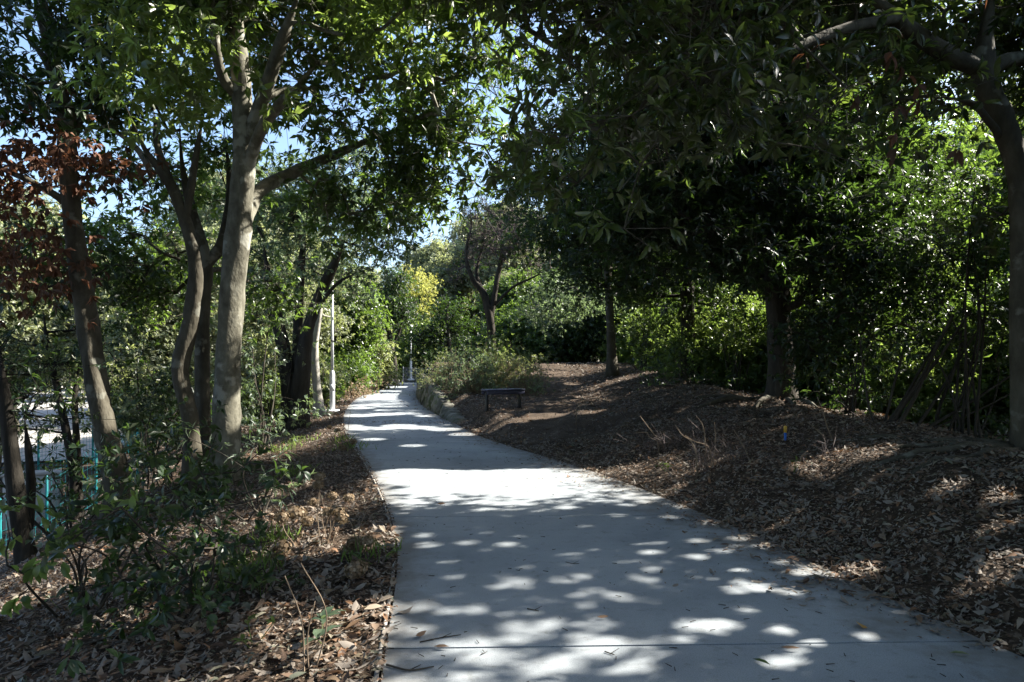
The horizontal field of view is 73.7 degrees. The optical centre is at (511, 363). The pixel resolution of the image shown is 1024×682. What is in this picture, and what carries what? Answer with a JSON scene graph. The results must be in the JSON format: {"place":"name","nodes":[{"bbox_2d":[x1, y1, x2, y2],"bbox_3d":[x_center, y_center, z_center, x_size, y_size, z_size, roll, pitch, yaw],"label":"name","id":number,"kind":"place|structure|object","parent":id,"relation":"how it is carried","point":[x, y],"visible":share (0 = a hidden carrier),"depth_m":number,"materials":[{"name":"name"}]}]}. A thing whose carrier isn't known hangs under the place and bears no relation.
{"place":"outdoors","nodes":[
{"label":"outdoors","id":0,"kind":"place"},
{"bbox_2d":[2,386,132,461],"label":"parking lot","id":1,"kind":"structure","parent":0,"point":[46,439],"depth_m":32.21,"materials":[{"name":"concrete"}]},
{"bbox_2d":[0,0,1017,379],"label":"sky","id":2,"kind":"structure","parent":0,"point":[283,144],"materials":[{"name":"blue"}]},
{"bbox_2d":[0,361,1023,681],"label":"ground","id":3,"kind":"structure","parent":0,"point":[838,466],"depth_m":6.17,"materials":[{"name":"brown plant"}]},
{"bbox_2d":[0,469,65,529],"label":"fence","id":4,"kind":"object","parent":3,"relation":"on","point":[40,474],"depth_m":16.95,"materials":[{"name":"metal"}]},
{"bbox_2d":[0,297,106,566],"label":"sapling","id":5,"kind":"object","parent":3,"relation":"on","point":[20,522],"visible":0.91,"depth_m":8.35,"materials":[{"name":"green plant"}]},
{"bbox_2d":[0,175,122,492],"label":"background tree","id":6,"kind":"object","parent":3,"relation":"on","point":[28,331],"visible":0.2,"depth_m":21.38,"materials":[{"name":"green plant"}]},
{"bbox_2d":[0,350,123,529],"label":"sapling","id":7,"kind":"object","parent":3,"relation":"on","point":[30,474],"visible":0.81,"depth_m":8.78,"materials":[{"name":"green plant"}]},
{"bbox_2d":[2,430,130,479],"bbox_3d":[-16.282,3.189,26.079,0.435,2.770,6.075,0,0,43],"label":"fence","id":8,"kind":"object","parent":3,"relation":"on","point":[38,456],"visible":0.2,"depth_m":25.31,"materials":[{"name":"metal"}]},
{"bbox_2d":[0,431,136,536],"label":"shrub","id":9,"kind":"object","parent":3,"relation":"on","point":[65,511],"visible":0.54,"depth_m":9.49,"materials":[{"name":"green plant"}]},
{"bbox_2d":[0,487,150,619],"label":"shrub","id":10,"kind":"object","parent":3,"relation":"on","point":[31,569],"visible":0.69,"depth_m":4.98,"materials":[{"name":"green plant"}]},
{"bbox_2d":[0,428,167,556],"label":"fence","id":11,"kind":"object","parent":3,"relation":"on","point":[46,490],"visible":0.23,"depth_m":13.67,"materials":[{"name":"metal"}]},
{"bbox_2d":[7,342,169,515],"bbox_3d":[-7.816,1.269,12.839,1.828,3.407,2.705,0,0,29],"label":"sapling","id":12,"kind":"object","parent":3,"relation":"on","point":[75,427],"visible":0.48,"depth_m":12.61,"materials":[{"name":"green plant"}]},
{"bbox_2d":[0,280,177,522],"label":"sapling","id":13,"kind":"object","parent":3,"relation":"on","point":[65,428],"visible":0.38,"depth_m":11.95,"materials":[{"name":"green plant"}]},
{"bbox_2d":[0,0,191,518],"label":"evergreen tree","id":14,"kind":"object","parent":3,"relation":"on","point":[65,163],"visible":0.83,"depth_m":9.67,"materials":[{"name":"brown plant"}]},
{"bbox_2d":[95,247,139,358],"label":"background tree","id":15,"kind":"object","parent":3,"relation":"on","point":[103,291],"visible":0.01,"depth_m":64.00,"materials":[{"name":"green plant"}]},
{"bbox_2d":[40,303,272,489],"bbox_3d":[-6.013,0.605,12.257,3.516,3.303,3.431,0,0,31],"label":"shrub","id":16,"kind":"object","parent":3,"relation":"on","point":[142,412],"visible":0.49,"depth_m":12.04,"materials":[{"name":"green plant"}]},
{"bbox_2d":[16,416,310,681],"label":"shrub","id":17,"kind":"object","parent":3,"relation":"on","point":[161,573],"visible":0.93,"depth_m":4.58,"materials":[{"name":"green plant"}]},
{"bbox_2d":[75,279,251,473],"bbox_3d":[-8.736,0.439,16.905,3.902,5.171,3.588,0,0,35],"label":"background tree","id":18,"kind":"object","parent":3,"relation":"on","point":[166,337],"visible":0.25,"depth_m":16.20,"materials":[{"name":"green plant"}]},
{"bbox_2d":[0,57,332,497],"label":"evergreen tree","id":19,"kind":"object","parent":3,"relation":"on","point":[204,271],"visible":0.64,"depth_m":11.34,"materials":[{"name":"green plant"}]},
{"bbox_2d":[66,388,273,538],"bbox_3d":[-4.407,1.386,8.884,2.226,2.171,2.621,0,0,-27],"label":"shrub","id":20,"kind":"object","parent":3,"relation":"on","point":[162,471],"visible":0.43,"depth_m":8.55,"materials":[{"name":"green plant"}]},
{"bbox_2d":[95,134,332,418],"bbox_3d":[-10.927,-2.804,24.762,8.418,10.623,6.885,0,0,2],"label":"background tree","id":21,"kind":"object","parent":3,"relation":"on","point":[202,215],"visible":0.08,"depth_m":23.46,"materials":[{"name":"green plant"}]},
{"bbox_2d":[162,220,292,392],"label":"background tree","id":22,"kind":"object","parent":3,"relation":"on","point":[251,325],"visible":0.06,"depth_m":20.54,"materials":[{"name":"green plant"}]},
{"bbox_2d":[168,420,318,521],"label":"shrub","id":23,"kind":"object","parent":3,"relation":"on","point":[252,506],"visible":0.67,"depth_m":7.51,"materials":[{"name":"green plant"}]},
{"bbox_2d":[230,614,274,646],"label":"seedling","id":24,"kind":"object","parent":3,"relation":"on","point":[242,636],"visible":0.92,"depth_m":3.92,"materials":[{"name":"green plant"}]},
{"bbox_2d":[181,264,336,452],"bbox_3d":[-5.030,-0.050,13.921,3.998,3.843,2.532,0,0,40],"label":"shrub","id":25,"kind":"object","parent":3,"relation":"on","point":[260,404],"visible":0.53,"depth_m":13.70,"materials":[{"name":"green plant"}]},
{"bbox_2d":[211,325,314,438],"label":"shrub","id":26,"kind":"object","parent":3,"relation":"on","point":[259,361],"visible":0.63,"depth_m":17.33,"materials":[{"name":"green plant"}]},
{"bbox_2d":[246,575,279,598],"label":"seedling","id":27,"kind":"object","parent":3,"relation":"on","point":[268,579],"visible":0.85,"depth_m":4.82,"materials":[{"name":"green plant"}]},
{"bbox_2d":[240,367,312,422],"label":"background shrub","id":28,"kind":"object","parent":3,"relation":"on","point":[277,393],"visible":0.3,"depth_m":22.57,"materials":[{"name":"green plant"}]},
{"bbox_2d":[264,539,293,560],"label":"dried flower","id":29,"kind":"object","parent":3,"relation":"on","point":[282,545],"visible":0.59,"depth_m":5.71,"materials":[{"name":"beige plant"}]},
{"bbox_2d":[185,387,401,594],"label":"grass","id":30,"kind":"structure","parent":3,"relation":"on","point":[272,537],"depth_m":6.18,"materials":[{"name":"plant"}]},
{"bbox_2d":[273,505,313,543],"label":"dried flower","id":31,"kind":"object","parent":3,"relation":"on","point":[296,512],"visible":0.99,"depth_m":6.22,"materials":[{"name":"beige plant"}]},
{"bbox_2d":[284,563,326,674],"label":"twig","id":32,"kind":"object","parent":3,"relation":"on","point":[309,626],"visible":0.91,"depth_m":3.49,"materials":[{"name":"wood"}]},
{"bbox_2d":[14,0,598,488],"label":"evergreen tree","id":33,"kind":"object","parent":3,"relation":"on","point":[408,172],"visible":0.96,"depth_m":10.61,"materials":[{"name":"green plant"}]},
{"bbox_2d":[179,123,436,430],"bbox_3d":[-5.329,-2.287,18.841,7.323,8.783,5.170,0,0,20],"label":"evergreen tree","id":34,"kind":"object","parent":3,"relation":"on","point":[299,383],"visible":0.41,"depth_m":17.90,"materials":[{"name":"green plant"}]},
{"bbox_2d":[266,350,351,406],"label":"background shrub","id":35,"kind":"object","parent":3,"relation":"on","point":[325,392],"visible":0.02,"depth_m":26.98,"materials":[{"name":"green plant"}]},
{"bbox_2d":[270,343,351,407],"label":"shrub","id":36,"kind":"object","parent":3,"relation":"on","point":[321,361],"visible":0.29,"depth_m":24.61,"materials":[{"name":"green plant"}]},
{"bbox_2d":[291,278,352,351],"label":"background tree","id":37,"kind":"object","parent":3,"relation":"on","point":[323,334],"visible":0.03,"depth_m":31.29,"materials":[{"name":"green plant"}]},
{"bbox_2d":[301,606,345,645],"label":"seedling","id":38,"kind":"object","parent":3,"relation":"on","point":[318,633],"visible":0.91,"depth_m":3.84,"materials":[{"name":"green plant"}]},
{"bbox_2d":[307,470,354,543],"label":"dried flower","id":39,"kind":"object","parent":3,"relation":"on","point":[341,517],"visible":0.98,"depth_m":5.93,"materials":[{"name":"beige plant"}]},
{"bbox_2d":[282,234,382,415],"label":"young tree","id":40,"kind":"object","parent":3,"relation":"on","point":[316,382],"visible":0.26,"depth_m":21.70,"materials":[{"name":"green plant"}]},
{"bbox_2d":[326,259,338,412],"bbox_3d":[-5.795,-0.891,22.000,0.440,4.970,0.440,0,0,-11],"label":"lamp post","id":41,"kind":"object","parent":3,"relation":"on","point":[332,390],"visible":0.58,"depth_m":21.96,"materials":[{"name":"metal"}]},
{"bbox_2d":[319,336,385,396],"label":"background shrub","id":42,"kind":"object","parent":3,"relation":"on","point":[360,366],"visible":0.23,"depth_m":32.12,"materials":[{"name":"green plant"}]},
{"bbox_2d":[344,559,369,579],"bbox_3d":[-1.087,1.477,4.858,0.169,0.182,0.266,0,0,24],"label":"rock","id":43,"kind":"object","parent":3,"relation":"on","point":[359,567],"visible":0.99,"depth_m":4.78,"materials":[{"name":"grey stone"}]},
{"bbox_2d":[339,493,377,555],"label":"dried flower","id":44,"kind":"object","parent":3,"relation":"on","point":[366,540],"visible":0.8,"depth_m":5.49,"materials":[{"name":"brown plant"}]},
{"bbox_2d":[316,267,402,369],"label":"dark evergreen","id":45,"kind":"object","parent":3,"relation":"on","point":[367,336],"visible":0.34,"depth_m":32.89,"materials":[{"name":"green plant"}]},
{"bbox_2d":[338,374,380,398],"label":"dry plant","id":46,"kind":"object","parent":3,"relation":"on","point":[355,392],"visible":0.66,"depth_m":29.77,"materials":[{"name":"beige plant"}]},
{"bbox_2d":[345,431,394,681],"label":"path edging","id":47,"kind":"object","parent":3,"relation":"on","point":[376,673],"visible":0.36,"depth_m":4.22,"materials":[{"name":"concrete"}]},
{"bbox_2d":[359,264,406,346],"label":"background tree","id":48,"kind":"object","parent":3,"relation":"on","point":[378,279],"depth_m":58.88,"materials":[{"name":"green plant"}]},
{"bbox_2d":[366,328,410,388],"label":"tree","id":49,"kind":"object","parent":3,"relation":"on","point":[387,366],"visible":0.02,"depth_m":39.54,"materials":[{"name":"green plant"}]},
{"bbox_2d":[363,260,426,385],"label":"round tree","id":50,"kind":"object","parent":3,"relation":"on","point":[401,306],"visible":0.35,"depth_m":45.23,"materials":[{"name":"bright green leaf"},{"name":"bark"}]},
{"bbox_2d":[391,259,444,380],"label":"yellowing tree","id":51,"kind":"object","parent":3,"relation":"on","point":[424,287],"visible":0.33,"depth_m":59.43,"materials":[{"name":"yellow plant"}]},
{"bbox_2d":[394,318,442,381],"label":"evergreen backdrop tree","id":52,"kind":"object","parent":3,"relation":"on","point":[406,365],"visible":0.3,"depth_m":55.14,"materials":[{"name":"green plant"}]},
{"bbox_2d":[408,345,453,402],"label":"shrub","id":53,"kind":"object","parent":3,"relation":"on","point":[421,375],"visible":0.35,"depth_m":24.79,"materials":[{"name":"green plant"}]},
{"bbox_2d":[385,288,484,373],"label":"dark evergreen","id":54,"kind":"object","parent":3,"relation":"on","point":[448,328],"visible":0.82,"depth_m":35.93,"materials":[{"name":"green plant"}]},
{"bbox_2d":[392,235,483,335],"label":"tall evergreen","id":55,"kind":"object","parent":3,"relation":"on","point":[434,250],"visible":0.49,"depth_m":68.69,"materials":[{"name":"green plant"}]},
{"bbox_2d":[416,374,466,423],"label":"retaining wall","id":56,"kind":"structure","parent":3,"relation":"on","point":[441,406],"depth_m":20.71,"materials":[{"name":"stone"}]},
{"bbox_2d":[404,331,518,396],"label":"shrub","id":57,"kind":"object","parent":3,"relation":"on","point":[450,367],"visible":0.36,"depth_m":22.72,"materials":[{"name":"green plant"}]},
{"bbox_2d":[435,208,489,337],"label":"background tree","id":58,"kind":"object","parent":3,"relation":"on","point":[454,233],"visible":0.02,"depth_m":74.39,"materials":[{"name":"green plant"}]},
{"bbox_2d":[441,332,486,360],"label":"background shrub","id":59,"kind":"object","parent":3,"relation":"on","point":[474,345],"visible":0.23,"depth_m":39.27,"materials":[{"name":"green plant"}]},
{"bbox_2d":[431,354,530,397],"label":"shrub","id":60,"kind":"object","parent":3,"relation":"on","point":[475,385],"visible":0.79,"depth_m":21.05,"materials":[{"name":"green plant"}]},
{"bbox_2d":[429,330,548,387],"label":"shrub","id":61,"kind":"object","parent":3,"relation":"on","point":[490,348],"visible":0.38,"depth_m":23.27,"materials":[{"name":"green plant"}]},
{"bbox_2d":[446,201,556,302],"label":"tall evergreen","id":62,"kind":"object","parent":3,"relation":"on","point":[487,274],"visible":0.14,"depth_m":63.88,"materials":[{"name":"green plant"}]},
{"bbox_2d":[481,388,524,411],"bbox_3d":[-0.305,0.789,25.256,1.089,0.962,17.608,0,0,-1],"label":"bench","id":63,"kind":"object","parent":3,"relation":"on","point":[518,391],"visible":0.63,"depth_m":16.67,"materials":[{"name":"metal"}]},
{"bbox_2d":[434,167,572,351],"bbox_3d":[0.031,-4.182,28.412,6.782,8.753,4.330,0,0,29],"label":"bare tree","id":64,"kind":"object","parent":3,"relation":"on","point":[501,251],"visible":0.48,"depth_m":28.86,"materials":[{"name":"green plant"}]},
{"bbox_2d":[469,262,542,321],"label":"background tree","id":65,"kind":"object","parent":3,"relation":"on","point":[505,285],"visible":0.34,"depth_m":40.84,"materials":[{"name":"green plant"}]},
{"bbox_2d":[468,295,548,362],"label":"background shrub","id":66,"kind":"object","parent":3,"relation":"on","point":[501,324],"visible":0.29,"depth_m":36.96,"materials":[{"name":"green plant"}]},
{"bbox_2d":[475,342,557,389],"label":"shrub","id":67,"kind":"object","parent":3,"relation":"on","point":[511,368],"visible":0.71,"depth_m":22.09,"materials":[{"name":"green plant"}]},
{"bbox_2d":[504,293,547,362],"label":"shrub","id":68,"kind":"object","parent":3,"relation":"on","point":[516,352],"visible":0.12,"depth_m":36.69,"materials":[{"name":"green plant"}]},
{"bbox_2d":[494,363,558,396],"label":"shrub","id":69,"kind":"object","parent":3,"relation":"on","point":[522,386],"visible":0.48,"depth_m":20.75,"materials":[{"name":"green plant"}]},
{"bbox_2d":[506,304,606,362],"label":"background shrub","id":70,"kind":"object","parent":3,"relation":"on","point":[567,348],"visible":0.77,"depth_m":34.95,"materials":[{"name":"green plant"}]},
{"bbox_2d":[517,275,605,356],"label":"shrub","id":71,"kind":"object","parent":3,"relation":"on","point":[576,332],"visible":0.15,"depth_m":34.78,"materials":[{"name":"green plant"}]},
{"bbox_2d":[505,150,679,377],"bbox_3d":[2.824,-3.841,26.633,7.305,8.832,9.487,0,0,-36],"label":"evergreen tree","id":72,"kind":"object","parent":3,"relation":"on","point":[612,368],"visible":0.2,"depth_m":27.92,"materials":[{"name":"green plant"}]},
{"bbox_2d":[559,267,673,352],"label":"background tree","id":73,"kind":"object","parent":3,"relation":"on","point":[600,325],"visible":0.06,"depth_m":32.81,"materials":[{"name":"green plant"}]},
{"bbox_2d":[477,34,762,379],"bbox_3d":[3.232,-4.975,20.038,9.819,10.912,7.008,0,0,0],"label":"evergreen tree","id":74,"kind":"object","parent":3,"relation":"on","point":[686,295],"visible":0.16,"depth_m":19.35,"materials":[{"name":"green plant"}]},
{"bbox_2d":[588,301,668,363],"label":"background shrub","id":75,"kind":"object","parent":3,"relation":"on","point":[624,349],"visible":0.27,"depth_m":30.64,"materials":[{"name":"green plant"}]},
{"bbox_2d":[603,276,696,371],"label":"shrub","id":76,"kind":"object","parent":3,"relation":"on","point":[649,324],"visible":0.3,"depth_m":25.97,"materials":[{"name":"green plant"}]},
{"bbox_2d":[591,236,710,310],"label":"evergreen tree","id":77,"kind":"object","parent":3,"relation":"on","point":[622,298],"visible":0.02,"depth_m":24.59,"materials":[{"name":"green plant"}]},
{"bbox_2d":[626,302,680,364],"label":"background shrub","id":78,"kind":"object","parent":3,"relation":"on","point":[657,336],"depth_m":28.90,"materials":[{"name":"green plant"}]},
{"bbox_2d":[615,401,734,459],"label":"dry shrub","id":79,"kind":"object","parent":3,"relation":"on","point":[675,436],"visible":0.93,"depth_m":9.83,"materials":[{"name":"plant"}]},
{"bbox_2d":[623,416,731,480],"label":"dry shrub","id":80,"kind":"object","parent":3,"relation":"on","point":[712,455],"visible":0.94,"depth_m":8.38,"materials":[{"name":"plant"}]},
{"bbox_2d":[629,322,747,390],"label":"shrub","id":81,"kind":"object","parent":3,"relation":"on","point":[696,381],"visible":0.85,"depth_m":17.47,"materials":[{"name":"green plant"}]},
{"bbox_2d":[635,295,766,388],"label":"background shrub","id":82,"kind":"object","parent":3,"relation":"on","point":[706,361],"visible":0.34,"depth_m":19.63,"materials":[{"name":"green plant"}]},
{"bbox_2d":[667,279,756,339],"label":"background tree","id":83,"kind":"object","parent":3,"relation":"on","point":[699,292],"visible":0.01,"depth_m":25.50,"materials":[{"name":"green plant"}]},
{"bbox_2d":[416,0,1023,474],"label":"evergreen tree","id":84,"kind":"object","parent":3,"relation":"on","point":[724,48],"visible":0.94,"depth_m":6.39,"materials":[{"name":"green plant"}]},
{"bbox_2d":[685,289,766,391],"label":"shrub","id":85,"kind":"object","parent":3,"relation":"on","point":[732,341],"visible":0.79,"depth_m":17.89,"materials":[{"name":"green plant"}]},
{"bbox_2d":[696,281,764,328],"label":"background tree","id":86,"kind":"object","parent":3,"relation":"on","point":[715,291],"visible":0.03,"depth_m":22.11,"materials":[{"name":"green plant"}]},
{"bbox_2d":[691,430,810,474],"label":"dry shrub","id":87,"kind":"object","parent":3,"relation":"on","point":[743,446],"visible":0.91,"depth_m":8.25,"materials":[{"name":"plant"}]},
{"bbox_2d":[507,0,1004,409],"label":"evergreen tree","id":88,"kind":"object","parent":3,"relation":"on","point":[747,205],"visible":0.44,"depth_m":11.69,"materials":[{"name":"green plant"}]},
{"bbox_2d":[672,281,860,402],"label":"background shrub","id":89,"kind":"object","parent":3,"relation":"on","point":[759,377],"visible":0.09,"depth_m":17.80,"materials":[{"name":"green plant"}]},
{"bbox_2d":[760,417,849,468],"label":"dry shrub","id":90,"kind":"object","parent":3,"relation":"on","point":[824,448],"visible":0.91,"depth_m":7.80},
{"bbox_2d":[786,397,899,450],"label":"dry shrub","id":91,"kind":"object","parent":3,"relation":"on","point":[826,425],"visible":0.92,"depth_m":8.26,"materials":[{"name":"plant"}]},
{"bbox_2d":[688,67,1008,404],"bbox_3d":[7.742,-3.518,16.356,7.095,9.879,7.345,0,0,0],"label":"evergreen tree","id":92,"kind":"object","parent":3,"relation":"on","point":[962,135],"visible":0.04,"depth_m":14.16,"materials":[{"name":"green plant"}]},
{"bbox_2d":[757,218,961,428],"bbox_3d":[5.670,-0.566,11.467,3.304,3.798,2.756,0,0,0],"label":"shrub","id":93,"kind":"object","parent":3,"relation":"on","point":[850,384],"visible":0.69,"depth_m":11.09,"materials":[{"name":"green plant"}]},
{"bbox_2d":[775,120,1009,440],"bbox_3d":[6.377,-0.993,10.460,4.347,4.968,3.483,0,0,24],"label":"shrub","id":94,"kind":"object","parent":3,"relation":"on","point":[974,257],"visible":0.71,"depth_m":10.06,"materials":[{"name":"green plant"}]},
{"bbox_2d":[797,297,1009,430],"bbox_3d":[8.520,0.507,14.349,4.826,4.001,4.194,0,0,-2],"label":"background shrub","id":95,"kind":"object","parent":3,"relation":"on","point":[927,394],"visible":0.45,"depth_m":13.44,"materials":[{"name":"green plant"}]},
{"bbox_2d":[799,256,1009,431],"bbox_3d":[10.037,0.447,15.311,6.938,5.302,6.695,0,0,6],"label":"background shrub","id":96,"kind":"object","parent":3,"relation":"on","point":[993,350],"visible":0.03,"depth_m":13.99,"materials":[{"name":"green plant"}]},
{"bbox_2d":[837,242,972,328],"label":"background tree","id":97,"kind":"object","parent":3,"relation":"on","point":[928,273],"depth_m":15.83,"materials":[{"name":"green plant"}]},
{"bbox_2d":[830,280,1009,429],"bbox_3d":[6.183,-0.048,10.002,3.182,2.232,1.574,0,0,-19],"label":"multi stemmed shrub","id":98,"kind":"object","parent":3,"relation":"on","point":[912,391],"visible":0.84,"depth_m":9.70,"materials":[{"name":"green plant"}]},
{"bbox_2d":[920,89,1023,292],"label":"evergreen tree","id":99,"kind":"object","parent":3,"relation":"on","point":[979,207],"visible":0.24,"depth_m":9.94,"materials":[{"name":"green plant"}]},
{"bbox_2d":[926,76,1019,275],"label":"background tree","id":100,"kind":"object","parent":3,"relation":"on","point":[974,119],"depth_m":24.29,"materials":[{"name":"green plant"}]},
{"bbox_2d":[951,319,1009,434],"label":"background shrub","id":101,"kind":"object","parent":3,"relation":"on","point":[1003,391],"visible":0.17,"depth_m":13.06,"materials":[{"name":"green plant"}]},
{"bbox_2d":[943,104,1023,296],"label":"background tree","id":102,"kind":"object","parent":3,"relation":"on","point":[1001,194],"visible":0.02,"depth_m":20.26,"materials":[{"name":"green plant"}]},
{"bbox_2d":[970,261,1009,343],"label":"background tree","id":103,"kind":"object","parent":3,"relation":"on","point":[1001,281],"depth_m":14.61,"materials":[{"name":"green plant"}]},
{"bbox_2d":[479,362,648,446],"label":"dirt path","id":104,"kind":"structure","parent":0,"point":[547,412],"depth_m":14.85,"materials":[{"name":"soil"}]},
{"bbox_2d":[536,399,685,438],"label":"dry shrub","id":105,"kind":"object","parent":104,"relation":"on","point":[564,427],"visible":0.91,"depth_m":12.62,"materials":[{"name":"plant"}]},
{"bbox_2d":[343,381,1023,681],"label":"path","id":106,"kind":"structure","parent":0,"point":[488,600],"depth_m":4.47,"materials":[{"name":"concrete"}]},
{"bbox_2d":[355,408,993,681],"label":"plant debris","id":107,"kind":"object","parent":106,"relation":"on","point":[620,596],"visible":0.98,"depth_m":4.13,"materials":[{"name":"brown plant"}]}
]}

